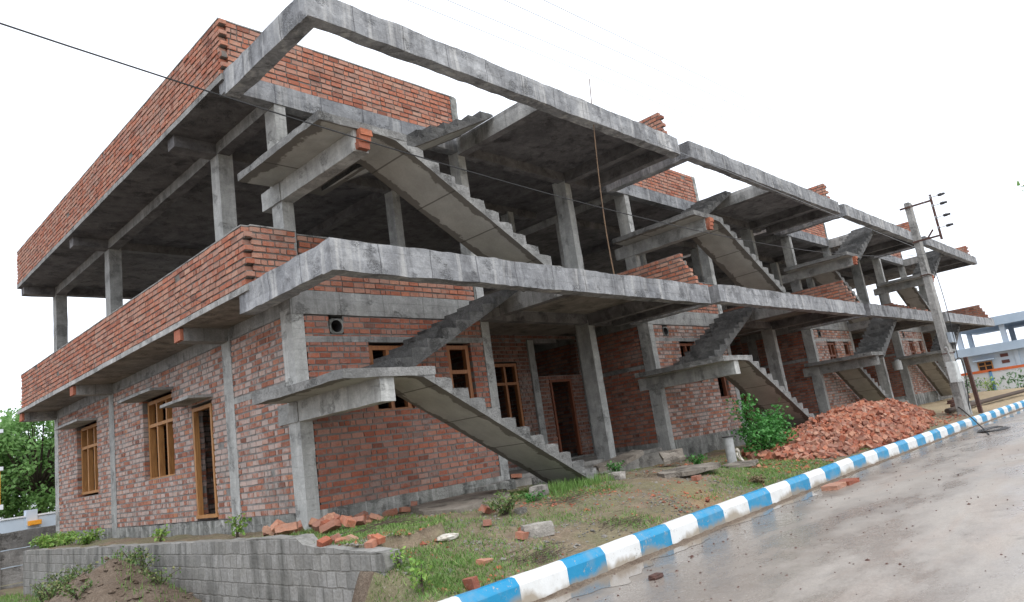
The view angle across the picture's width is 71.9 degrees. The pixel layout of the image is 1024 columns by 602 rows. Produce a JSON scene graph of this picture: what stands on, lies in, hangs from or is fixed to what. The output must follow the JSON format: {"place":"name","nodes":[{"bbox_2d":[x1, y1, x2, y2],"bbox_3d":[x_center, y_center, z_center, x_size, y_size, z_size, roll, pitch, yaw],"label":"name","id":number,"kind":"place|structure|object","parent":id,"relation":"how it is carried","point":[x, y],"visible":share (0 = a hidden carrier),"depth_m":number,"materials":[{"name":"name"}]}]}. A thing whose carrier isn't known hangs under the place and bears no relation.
{"place":"outdoors","nodes":[
{"label":"outdoors","id":0,"kind":"place"},
{"bbox_2d":[0,447,869,601],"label":"grass","id":1,"kind":"structure","parent":0,"point":[564,487],"depth_m":9.30,"materials":[{"name":"plant"}]},
{"bbox_2d":[0,387,1023,601],"bbox_3d":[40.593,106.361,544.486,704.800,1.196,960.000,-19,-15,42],"label":"ground","id":2,"kind":"structure","parent":0,"point":[365,584],"depth_m":10.06,"materials":[{"name":"soil"}]},
{"bbox_2d":[0,436,30,500],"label":"broadleaf tree","id":3,"kind":"object","parent":2,"relation":"on","point":[21,462],"visible":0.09,"depth_m":37.92,"materials":[{"name":"green plant"}]},
{"bbox_2d":[0,401,55,520],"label":"broadleaf tree","id":4,"kind":"object","parent":2,"relation":"on","point":[33,487],"visible":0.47,"depth_m":36.85,"materials":[{"name":"green plant"}]},
{"bbox_2d":[0,525,55,589],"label":"compound wall","id":5,"kind":"structure","parent":2,"relation":"on","point":[15,540],"depth_m":20.35,"materials":[{"name":"concrete"}]},
{"bbox_2d":[0,509,55,568],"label":"garden wall","id":6,"kind":"structure","parent":2,"relation":"on","point":[20,523],"depth_m":24.67,"materials":[{"name":"paint"}]},
{"bbox_2d":[28,519,41,525],"bbox_3d":[-16.697,7.750,24.703,0.350,0.160,0.360,-19,-15,42],"label":"signboard","id":7,"kind":"object","parent":6,"relation":"attached to","point":[35,522],"visible":1,"depth_m":24.58,"materials":[{"name":"orange paint"}]},
{"bbox_2d":[31,580,58,601],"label":"weed","id":8,"kind":"object","parent":2,"relation":"on","point":[37,593],"visible":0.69,"depth_m":12.49,"materials":[{"name":"green plant"}]},
{"bbox_2d":[29,531,65,547],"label":"weed","id":9,"kind":"object","parent":2,"relation":"on","point":[42,543],"visible":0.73,"depth_m":17.39,"materials":[{"name":"green plant"}]},
{"bbox_2d":[38,531,64,546],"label":"weed","id":10,"kind":"object","parent":2,"relation":"on","point":[63,536],"visible":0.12,"depth_m":18.13,"materials":[{"name":"green plant"}]},
{"bbox_2d":[33,574,70,600],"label":"weed","id":11,"kind":"object","parent":2,"relation":"on","point":[51,591],"visible":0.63,"depth_m":11.12,"materials":[{"name":"green plant"}]},
{"bbox_2d":[38,564,81,587],"bbox_3d":[-8.485,5.355,13.410,0.593,0.652,0.751,-9,-11,1],"label":"weed","id":12,"kind":"object","parent":2,"relation":"on","point":[52,577],"visible":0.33,"depth_m":13.29,"materials":[{"name":"green plant"}]},
{"bbox_2d":[41,530,80,546],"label":"weed","id":13,"kind":"object","parent":2,"relation":"on","point":[61,541],"visible":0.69,"depth_m":16.84,"materials":[{"name":"green plant"}]},
{"bbox_2d":[53,578,98,600],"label":"weed","id":14,"kind":"object","parent":2,"relation":"on","point":[71,591],"visible":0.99,"depth_m":9.86,"materials":[{"name":"green plant"}]},
{"bbox_2d":[65,559,94,580],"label":"weed","id":15,"kind":"object","parent":2,"relation":"on","point":[91,567],"visible":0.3,"depth_m":12.71,"materials":[{"name":"green plant"}]},
{"bbox_2d":[64,527,104,544],"bbox_3d":[-9.997,5.598,16.691,0.758,0.433,0.771,-10,-11,6],"label":"weed","id":16,"kind":"object","parent":2,"relation":"on","point":[88,538],"visible":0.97,"depth_m":16.59,"materials":[{"name":"green plant"}]},
{"bbox_2d":[96,545,140,564],"bbox_3d":[-6.550,4.474,11.773,0.534,0.693,0.720,-11,-12,11],"label":"weed","id":17,"kind":"object","parent":2,"relation":"on","point":[135,554],"visible":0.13,"depth_m":11.96,"materials":[{"name":"green plant"}]},
{"bbox_2d":[44,556,201,601],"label":"clods","id":18,"kind":"object","parent":2,"relation":"on","point":[84,577],"visible":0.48,"depth_m":10.23,"materials":[{"name":"soil"}]},
{"bbox_2d":[116,546,160,569],"bbox_3d":[-5.952,4.189,11.168,0.582,0.671,0.650,-19,-15,42],"label":"weed","id":19,"kind":"object","parent":2,"relation":"on","point":[137,556],"visible":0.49,"depth_m":11.26,"materials":[{"name":"green plant"}]},
{"bbox_2d":[137,565,180,584],"bbox_3d":[-5.164,4.007,10.274,0.612,0.411,0.380,-7,-11,-5],"label":"weed","id":20,"kind":"object","parent":2,"relation":"on","point":[145,571],"visible":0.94,"depth_m":10.31,"materials":[{"name":"green plant"}]},
{"bbox_2d":[149,524,171,541],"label":"weed","id":21,"kind":"object","parent":2,"relation":"on","point":[161,532],"visible":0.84,"depth_m":13.14,"materials":[{"name":"green plant"}]},
{"bbox_2d":[23,534,402,601],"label":"retaining wall","id":22,"kind":"structure","parent":2,"relation":"on","point":[291,568],"depth_m":9.47,"materials":[{"name":"concrete"}]},
{"bbox_2d":[224,513,251,537],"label":"weed","id":23,"kind":"object","parent":2,"relation":"on","point":[239,528],"visible":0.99,"depth_m":11.32,"materials":[{"name":"green plant"}]},
{"bbox_2d":[262,525,275,535],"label":"brick","id":24,"kind":"object","parent":2,"relation":"on","point":[266,529],"visible":0.76,"depth_m":10.03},
{"bbox_2d":[270,519,293,533],"bbox_3d":[-3.261,3.231,10.029,0.148,0.110,0.306,-44,-52,4],"label":"brick","id":25,"kind":"object","parent":2,"relation":"on","point":[277,522],"visible":0.4,"depth_m":9.95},
{"bbox_2d":[274,521,297,533],"bbox_3d":[-3.074,3.091,9.632,0.298,0.107,0.144,-8,-20,-10],"label":"brick","id":26,"kind":"object","parent":2,"relation":"on","point":[286,527],"visible":1,"depth_m":9.57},
{"bbox_2d":[294,520,303,532],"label":"brick","id":27,"kind":"object","parent":2,"relation":"on","point":[300,526],"visible":0.53,"depth_m":10.17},
{"bbox_2d":[311,517,323,531],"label":"brick","id":28,"kind":"object","parent":2,"relation":"on","point":[315,526],"visible":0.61,"depth_m":9.89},
{"bbox_2d":[316,535,332,546],"bbox_3d":[-2.225,2.859,8.382,0.108,0.084,0.155,11,15,34],"label":"brick","id":29,"kind":"object","parent":2,"relation":"on","point":[324,541],"visible":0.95,"depth_m":8.35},
{"bbox_2d":[319,518,341,533],"bbox_3d":[-2.446,3.038,9.513,0.281,0.105,0.141,-32,-34,16],"label":"brick","id":30,"kind":"object","parent":2,"relation":"on","point":[331,525],"visible":0.95,"depth_m":9.46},
{"bbox_2d":[334,536,346,543],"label":"brick","id":31,"kind":"object","parent":2,"relation":"on","point":[337,540],"visible":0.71,"depth_m":8.38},
{"bbox_2d":[340,515,355,527],"bbox_3d":[-2.206,2.961,9.488,0.132,0.096,0.269,22,-11,-30],"label":"brick","id":32,"kind":"object","parent":2,"relation":"on","point":[347,521],"visible":1,"depth_m":9.40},
{"bbox_2d":[346,534,358,541],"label":"brick","id":33,"kind":"object","parent":2,"relation":"on","point":[349,538],"visible":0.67,"depth_m":8.37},
{"bbox_2d":[351,516,365,525],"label":"brick","id":34,"kind":"object","parent":2,"relation":"on","point":[360,520],"visible":0.63,"depth_m":9.54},
{"bbox_2d":[17,0,710,545],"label":"unfinished house","id":35,"kind":"structure","parent":2,"relation":"on","point":[305,322],"depth_m":13.52,"materials":[{"name":"brick"}]},
{"bbox_2d":[81,423,98,494],"bbox_3d":[-11.028,4.158,18.625,1.692,1.766,0.154,-19,-15,42],"label":"window","id":36,"kind":"structure","parent":35,"relation":"in","point":[89,467],"depth_m":18.82,"materials":[{"name":"brown wood"}]},
{"bbox_2d":[147,394,174,479],"bbox_3d":[-7.525,2.966,15.347,1.662,1.747,0.155,-19,-15,42],"label":"window","id":37,"kind":"structure","parent":35,"relation":"in","point":[159,424],"depth_m":15.51,"materials":[{"name":"brown wood"}]},
{"bbox_2d":[368,345,412,410],"bbox_3d":[-2.227,1.405,12.767,0.126,1.207,0.862,-19,-15,42],"label":"window","id":38,"kind":"structure","parent":35,"relation":"in","point":[385,349],"depth_m":12.68,"materials":[{"name":"brown wood"}]},
{"bbox_2d":[446,345,473,432],"bbox_3d":[-1.017,1.725,13.944,0.125,1.707,0.623,-19,-15,42],"label":"window","id":39,"kind":"structure","parent":35,"relation":"in","point":[467,371],"depth_m":14.10,"materials":[{"name":"brown wood"}]},
{"bbox_2d":[494,363,524,425],"bbox_3d":[-0.123,2.476,18.217,0.125,1.727,0.951,-19,-15,42],"label":"window","id":40,"kind":"structure","parent":35,"relation":"in","point":[505,384],"depth_m":18.36,"materials":[{"name":"brown wood"}]},
{"bbox_2d":[589,78,614,273],"bbox_3d":[1.836,-2.603,14.523,0.308,4.392,0.026,-1,-13,-32],"label":"bamboo rod","id":41,"kind":"object","parent":35,"relation":"on","point":[600,188],"visible":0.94,"depth_m":14.38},
{"bbox_2d":[646,138,925,251],"bbox_3d":[-1.766,-4.487,12.302,42.381,4.822,0.011,1,-15,-40],"label":"overhead wire","id":42,"kind":"object","parent":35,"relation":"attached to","point":[777,191],"visible":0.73,"depth_m":19.28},
{"bbox_2d":[364,538,377,547],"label":"brick","id":43,"kind":"object","parent":2,"relation":"on","point":[371,543],"visible":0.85,"depth_m":7.82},
{"bbox_2d":[369,512,383,520],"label":"brick","id":44,"kind":"object","parent":2,"relation":"on","point":[374,516],"visible":0.74,"depth_m":10.71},
{"bbox_2d":[371,533,385,544],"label":"brick","id":45,"kind":"object","parent":2,"relation":"on","point":[380,538],"visible":0.9,"depth_m":7.90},
{"bbox_2d":[382,508,397,516],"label":"brick","id":46,"kind":"object","parent":2,"relation":"on","point":[394,511],"visible":0.84,"depth_m":11.74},
{"bbox_2d":[390,546,405,567],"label":"weed","id":47,"kind":"object","parent":2,"relation":"on","point":[402,555],"visible":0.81,"depth_m":7.47,"materials":[{"name":"green plant"}]},
{"bbox_2d":[399,507,409,511],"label":"brick","id":48,"kind":"object","parent":2,"relation":"on","point":[404,509],"visible":0.6,"depth_m":11.84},
{"bbox_2d":[406,556,432,592],"bbox_3d":[-0.919,2.717,6.947,0.231,0.404,0.247,-14,-13,24],"label":"weed","id":49,"kind":"object","parent":2,"relation":"on","point":[421,574],"visible":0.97,"depth_m":6.94,"materials":[{"name":"green plant"}]},
{"bbox_2d":[436,533,458,541],"bbox_3d":[-0.777,2.846,8.507,0.223,0.090,0.343,-19,-15,42],"label":"cloth rag","id":50,"kind":"object","parent":2,"relation":"on","point":[445,537],"visible":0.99,"depth_m":8.44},
{"bbox_2d":[409,489,510,514],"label":"broken slab","id":51,"kind":"structure","parent":2,"relation":"on","point":[470,501],"depth_m":11.14,"materials":[{"name":"concrete"}]},
{"bbox_2d":[463,576,479,590],"bbox_3d":[-0.401,2.769,6.926,0.087,0.115,0.163,-7,-15,-44],"label":"brick","id":52,"kind":"object","parent":2,"relation":"on","point":[471,583],"visible":0.97,"depth_m":6.88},
{"bbox_2d":[475,557,492,565],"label":"brick","id":53,"kind":"object","parent":2,"relation":"on","point":[485,560],"visible":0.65,"depth_m":7.65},
{"bbox_2d":[475,484,498,491],"bbox_3d":[-0.469,3.572,13.246,0.254,0.236,0.449,-17,-15,38],"label":"rubble block","id":54,"kind":"object","parent":2,"relation":"on","point":[487,487],"depth_m":13.14,"materials":[{"name":"concrete"}]},
{"bbox_2d":[479,505,495,513],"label":"brick","id":55,"kind":"object","parent":2,"relation":"on","point":[486,509],"visible":0.92,"depth_m":9.98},
{"bbox_2d":[483,519,491,525],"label":"brick","id":56,"kind":"object","parent":2,"relation":"on","point":[487,522],"visible":0.98,"depth_m":9.16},
{"bbox_2d":[341,469,660,564],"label":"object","id":57,"kind":"object","parent":2,"relation":"on","point":[395,520],"visible":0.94,"depth_m":8.51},
{"bbox_2d":[491,479,515,489],"bbox_3d":[-0.166,3.587,13.642,0.257,0.235,0.541,-17,-15,38],"label":"rubble block","id":58,"kind":"object","parent":2,"relation":"on","point":[510,484],"depth_m":13.57,"materials":[{"name":"concrete"}]},
{"bbox_2d":[482,488,529,515],"bbox_3d":[-0.116,2.856,9.882,0.684,0.427,0.582,-19,-15,42],"label":"weed","id":59,"kind":"object","parent":2,"relation":"on","point":[504,509],"visible":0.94,"depth_m":9.83,"materials":[{"name":"green plant"}]},
{"bbox_2d":[513,507,526,514],"bbox_3d":[0.120,2.959,9.953,0.132,0.100,0.181,-19,-15,42],"label":"rock","id":60,"kind":"object","parent":2,"relation":"on","point":[521,510],"visible":0.98,"depth_m":9.90,"materials":[{"name":"grey stone"}]},
{"bbox_2d":[515,531,528,539],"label":"brick","id":61,"kind":"object","parent":2,"relation":"on","point":[523,535],"visible":0.98,"depth_m":8.56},
{"bbox_2d":[520,490,546,502],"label":"weed","id":62,"kind":"object","parent":2,"relation":"on","point":[529,497],"visible":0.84,"depth_m":10.84,"materials":[{"name":"green plant"}]},
{"bbox_2d":[520,521,554,537],"bbox_3d":[0.314,2.854,8.799,0.432,0.183,0.179,-5,-12,-16],"label":"rock","id":63,"kind":"object","parent":2,"relation":"on","point":[541,529],"visible":0.78,"depth_m":8.73,"materials":[{"name":"grey stone"}]},
{"bbox_2d":[529,484,548,496],"bbox_3d":[0.430,3.050,11.305,0.261,0.200,0.327,-12,-12,19],"label":"rock","id":64,"kind":"object","parent":2,"relation":"on","point":[537,488],"visible":0.63,"depth_m":11.20,"materials":[{"name":"grey stone"}]},
{"bbox_2d":[531,477,547,485],"bbox_3d":[0.575,3.453,13.503,0.256,0.234,0.386,-17,-14,38],"label":"rubble block","id":65,"kind":"object","parent":2,"relation":"on","point":[535,481],"depth_m":13.36,"materials":[{"name":"concrete"}]},
{"bbox_2d":[307,458,821,592],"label":"brick chips","id":66,"kind":"object","parent":2,"relation":"on","point":[555,504],"visible":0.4,"depth_m":10.79,"materials":[{"name":"brick"}]},
{"bbox_2d":[605,460,625,471],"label":"weed","id":67,"kind":"object","parent":2,"relation":"on","point":[614,468],"visible":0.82,"depth_m":13.81,"materials":[{"name":"green plant"}]},
{"bbox_2d":[608,471,626,479],"bbox_3d":[1.891,3.161,12.679,0.274,0.197,0.286,-15,-13,30],"label":"rock","id":68,"kind":"object","parent":2,"relation":"on","point":[619,475],"visible":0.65,"depth_m":12.58,"materials":[{"name":"grey stone"}]},
{"bbox_2d":[596,450,645,471],"bbox_3d":[2.359,3.422,15.205,0.709,0.103,1.778,-19,-8,42],"label":"broken slab","id":69,"kind":"object","parent":2,"relation":"on","point":[629,456],"depth_m":15.11,"materials":[{"name":"concrete"}]},
{"bbox_2d":[448,140,865,457],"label":"unfinished house","id":70,"kind":"structure","parent":2,"relation":"on","point":[675,379],"depth_m":20.31,"materials":[{"name":"concrete"}]},
{"bbox_2d":[679,343,700,383],"bbox_3d":[5.084,1.823,20.431,0.124,1.207,0.863,-19,-15,42],"label":"window","id":71,"kind":"structure","parent":70,"relation":"in","point":[684,345],"depth_m":20.49,"materials":[{"name":"brown wood"}]},
{"bbox_2d":[718,377,729,398],"bbox_3d":[6.295,2.142,21.608,0.125,1.706,0.624,-19,-15,42],"label":"window","id":72,"kind":"structure","parent":70,"relation":"in","point":[726,395],"depth_m":21.65,"materials":[{"name":"brown wood"}]},
{"bbox_2d":[660,448,684,464],"bbox_3d":[3.374,3.286,14.968,0.592,0.084,0.903,0,9,41],"label":"broken slab","id":73,"kind":"object","parent":2,"relation":"on","point":[672,456],"depth_m":14.86,"materials":[{"name":"concrete"}]},
{"bbox_2d":[657,462,721,477],"bbox_3d":[3.326,3.158,13.227,0.816,0.085,1.908,-15,-13,42],"label":"broken slab","id":74,"kind":"object","parent":2,"relation":"on","point":[684,470],"depth_m":12.94,"materials":[{"name":"concrete"}]},
{"bbox_2d":[684,453,707,463],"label":"weed","id":75,"kind":"object","parent":2,"relation":"on","point":[697,461],"visible":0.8,"depth_m":15.45,"materials":[{"name":"green plant"}]},
{"bbox_2d":[691,475,701,480],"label":"brick","id":76,"kind":"object","parent":2,"relation":"on","point":[696,477],"visible":0.99,"depth_m":12.32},
{"bbox_2d":[722,435,736,462],"bbox_3d":[4.790,3.315,15.463,0.259,0.703,0.259,-19,-15,42],"label":"drain pipe","id":77,"kind":"object","parent":2,"relation":"on","point":[729,449],"visible":0.83,"depth_m":15.40,"materials":[{"name":"plastic"}]},
{"bbox_2d":[735,448,743,460],"bbox_3d":[4.983,3.389,15.469,0.242,0.348,0.089,1,-15,-39],"label":"cloth strip","id":78,"kind":"object","parent":2,"relation":"on","point":[739,457],"visible":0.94,"depth_m":15.45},
{"bbox_2d":[721,459,758,468],"bbox_3d":[4.765,3.376,14.617,0.566,0.075,1.280,-14,-12,42],"label":"broken slab","id":79,"kind":"object","parent":2,"relation":"on","point":[741,464],"depth_m":14.41,"materials":[{"name":"concrete"}]},
{"bbox_2d":[743,474,766,483],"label":"weed","id":80,"kind":"object","parent":2,"relation":"on","point":[755,479],"visible":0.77,"depth_m":12.32,"materials":[{"name":"brown plant"}]},
{"bbox_2d":[726,392,799,455],"bbox_3d":[6.109,2.986,16.817,1.176,1.724,2.684,-19,-15,42],"label":"bush","id":81,"kind":"object","parent":2,"relation":"on","point":[764,433],"visible":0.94,"depth_m":16.44,"materials":[{"name":"green plant"}]},
{"bbox_2d":[682,203,933,421],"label":"unfinished house","id":82,"kind":"structure","parent":2,"relation":"on","point":[823,364],"depth_m":27.90,"materials":[{"name":"concrete"}]},
{"bbox_2d":[827,343,836,358],"bbox_3d":[12.821,2.272,28.309,0.126,1.207,0.863,-19,-15,42],"label":"window","id":83,"kind":"structure","parent":82,"relation":"in","point":[832,356],"depth_m":28.41,"materials":[{"name":"brown wood"}]},
{"bbox_2d":[892,359,902,370],"bbox_3d":[18.050,2.989,33.069,0.378,0.480,0.378,-19,-15,42],"label":"water filter","id":84,"kind":"object","parent":82,"relation":"attached to","point":[897,364],"visible":1,"depth_m":32.92,"materials":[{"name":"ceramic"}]},
{"bbox_2d":[684,411,964,469],"bbox_3d":[10.156,3.798,20.270,2.779,0.400,16.001,-19,-15,42],"label":"brick spill","id":85,"kind":"object","parent":2,"relation":"on","point":[835,457],"visible":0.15,"depth_m":15.22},
{"bbox_2d":[721,236,994,405],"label":"unfinished house","id":86,"kind":"structure","parent":2,"relation":"on","point":[920,377],"depth_m":36.11,"materials":[{"name":"concrete"}]},
{"bbox_2d":[899,192,972,415],"bbox_3d":[15.081,0.205,24.808,1.393,7.960,1.593,-7,-11,-6],"label":"electricity pole","id":87,"kind":"object","parent":2,"relation":"on","point":[946,339],"visible":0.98,"depth_m":24.92,"materials":[{"name":"concrete"}]},
{"bbox_2d":[0,22,924,256],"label":"overhead wire","id":88,"kind":"object","parent":87,"relation":"attached to","point":[363,139],"visible":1,"depth_m":8.52,"materials":[{"name":"metal"}]},
{"bbox_2d":[408,0,949,222],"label":"overhead wire","id":89,"kind":"object","parent":87,"relation":"attached to","point":[645,97],"visible":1,"depth_m":14.53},
{"bbox_2d":[448,0,947,212],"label":"overhead wire","id":90,"kind":"object","parent":87,"relation":"attached to","point":[665,92],"visible":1,"depth_m":14.11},
{"bbox_2d":[504,0,943,200],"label":"overhead wire","id":91,"kind":"object","parent":87,"relation":"attached to","point":[695,87],"visible":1,"depth_m":13.76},
{"bbox_2d":[544,0,940,191],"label":"overhead wire","id":92,"kind":"object","parent":87,"relation":"attached to","point":[716,83],"visible":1,"depth_m":13.87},
{"bbox_2d":[963,357,983,412],"bbox_3d":[16.642,3.147,25.432,0.120,2.307,0.318,-19,-15,42],"label":"steel post","id":93,"kind":"object","parent":2,"relation":"on","point":[973,384],"visible":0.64,"depth_m":25.39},
{"bbox_2d":[953,311,1023,373],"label":"blue house","id":94,"kind":"structure","parent":2,"relation":"on","point":[1006,352],"depth_m":48.27,"materials":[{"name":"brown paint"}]},
{"bbox_2d":[977,360,993,370],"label":"window","id":95,"kind":"structure","parent":94,"relation":"in","point":[986,365],"depth_m":48.62,"materials":[{"name":"brown wood"}]},
{"bbox_2d":[978,376,1000,390],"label":"shrub","id":96,"kind":"object","parent":2,"relation":"on","point":[985,383],"visible":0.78,"depth_m":42.62,"materials":[{"name":"green plant"}]},
{"bbox_2d":[961,364,1023,392],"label":"mural wall","id":97,"kind":"structure","parent":2,"relation":"on","point":[1010,377],"depth_m":43.03,"materials":[{"name":"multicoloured paint"}]},
{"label":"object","id":98,"kind":"object","parent":2,"relation":"on","visible":0},
{"bbox_2d":[741,398,934,460],"bbox_3d":[10.239,3.510,20.750,3.485,1.248,13.969,-19,-15,42],"label":"brick heap","id":99,"kind":"object","parent":98,"relation":"on","point":[920,416],"visible":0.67,"depth_m":18.35,"materials":[{"name":"brick"}]},
{"bbox_2d":[0,0,1023,518],"label":"sky","id":100,"kind":"structure","parent":0,"point":[930,91],"materials":[{"name":"white"}]},
{"bbox_2d":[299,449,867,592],"bbox_3d":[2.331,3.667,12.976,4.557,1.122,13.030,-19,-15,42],"label":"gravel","id":101,"kind":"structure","parent":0,"point":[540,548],"depth_m":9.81,"materials":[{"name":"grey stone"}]},
{"bbox_2d":[566,411,1023,601],"bbox_3d":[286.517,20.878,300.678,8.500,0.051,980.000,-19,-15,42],"label":"road","id":102,"kind":"structure","parent":0,"point":[938,559],"depth_m":7.84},
{"bbox_2d":[543,534,709,601],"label":"puddle","id":103,"kind":"object","parent":102,"relation":"on","point":[619,577],"visible":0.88,"depth_m":7.85,"materials":[{"name":"liquid"}]},
{"bbox_2d":[648,572,663,580],"bbox_3d":[1.531,2.934,7.521,0.101,0.054,0.188,-19,-15,42],"label":"dirt clod","id":104,"kind":"object","parent":102,"relation":"on","point":[655,576],"visible":1,"depth_m":7.48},
{"bbox_2d":[438,400,1023,601],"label":"kerb","id":105,"kind":"structure","parent":102,"relation":"on","point":[535,584],"depth_m":9.33,"materials":[{"name":"concrete"}]},
{"bbox_2d":[533,407,1023,601],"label":"gutter silt","id":106,"kind":"object","parent":102,"relation":"on","point":[574,586],"visible":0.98,"depth_m":9.93,"materials":[{"name":"soil"}]},
{"bbox_2d":[555,420,1023,600],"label":"road grit","id":107,"kind":"object","parent":102,"relation":"on","point":[691,556],"visible":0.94,"depth_m":9.02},
{"bbox_2d":[729,474,852,525],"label":"puddle","id":108,"kind":"object","parent":102,"relation":"on","point":[806,496],"visible":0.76,"depth_m":11.66,"materials":[{"name":"liquid"}]},
{"bbox_2d":[821,482,846,490],"bbox_3d":[5.781,3.332,12.688,0.300,0.086,0.550,-18,-15,39],"label":"brick","id":109,"kind":"object","parent":102,"relation":"on","point":[833,486],"visible":1,"depth_m":12.55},
{"bbox_2d":[835,477,859,485],"bbox_3d":[6.179,3.346,13.050,0.542,0.088,0.301,3,-16,-45],"label":"brick","id":110,"kind":"object","parent":102,"relation":"on","point":[849,481],"visible":0.73,"depth_m":12.99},
{"bbox_2d":[874,432,960,465],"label":"puddle","id":111,"kind":"object","parent":102,"relation":"on","point":[920,448],"visible":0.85,"depth_m":17.98,"materials":[{"name":"liquid"}]},
{"bbox_2d":[958,407,1009,434],"bbox_3d":[14.541,3.573,21.750,0.856,0.683,6.390,-14,-13,25],"label":"loose cable","id":112,"kind":"object","parent":102,"relation":"on","point":[983,430],"visible":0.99,"depth_m":20.66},
{"bbox_2d":[976,408,1023,426],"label":"puddle","id":113,"kind":"object","parent":102,"relation":"on","point":[1006,416],"visible":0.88,"depth_m":25.73,"materials":[{"name":"liquid"}]},
{"bbox_2d":[944,389,1023,412],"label":"fallen pole","id":114,"kind":"object","parent":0,"point":[972,404],"visible":0.72,"depth_m":29.28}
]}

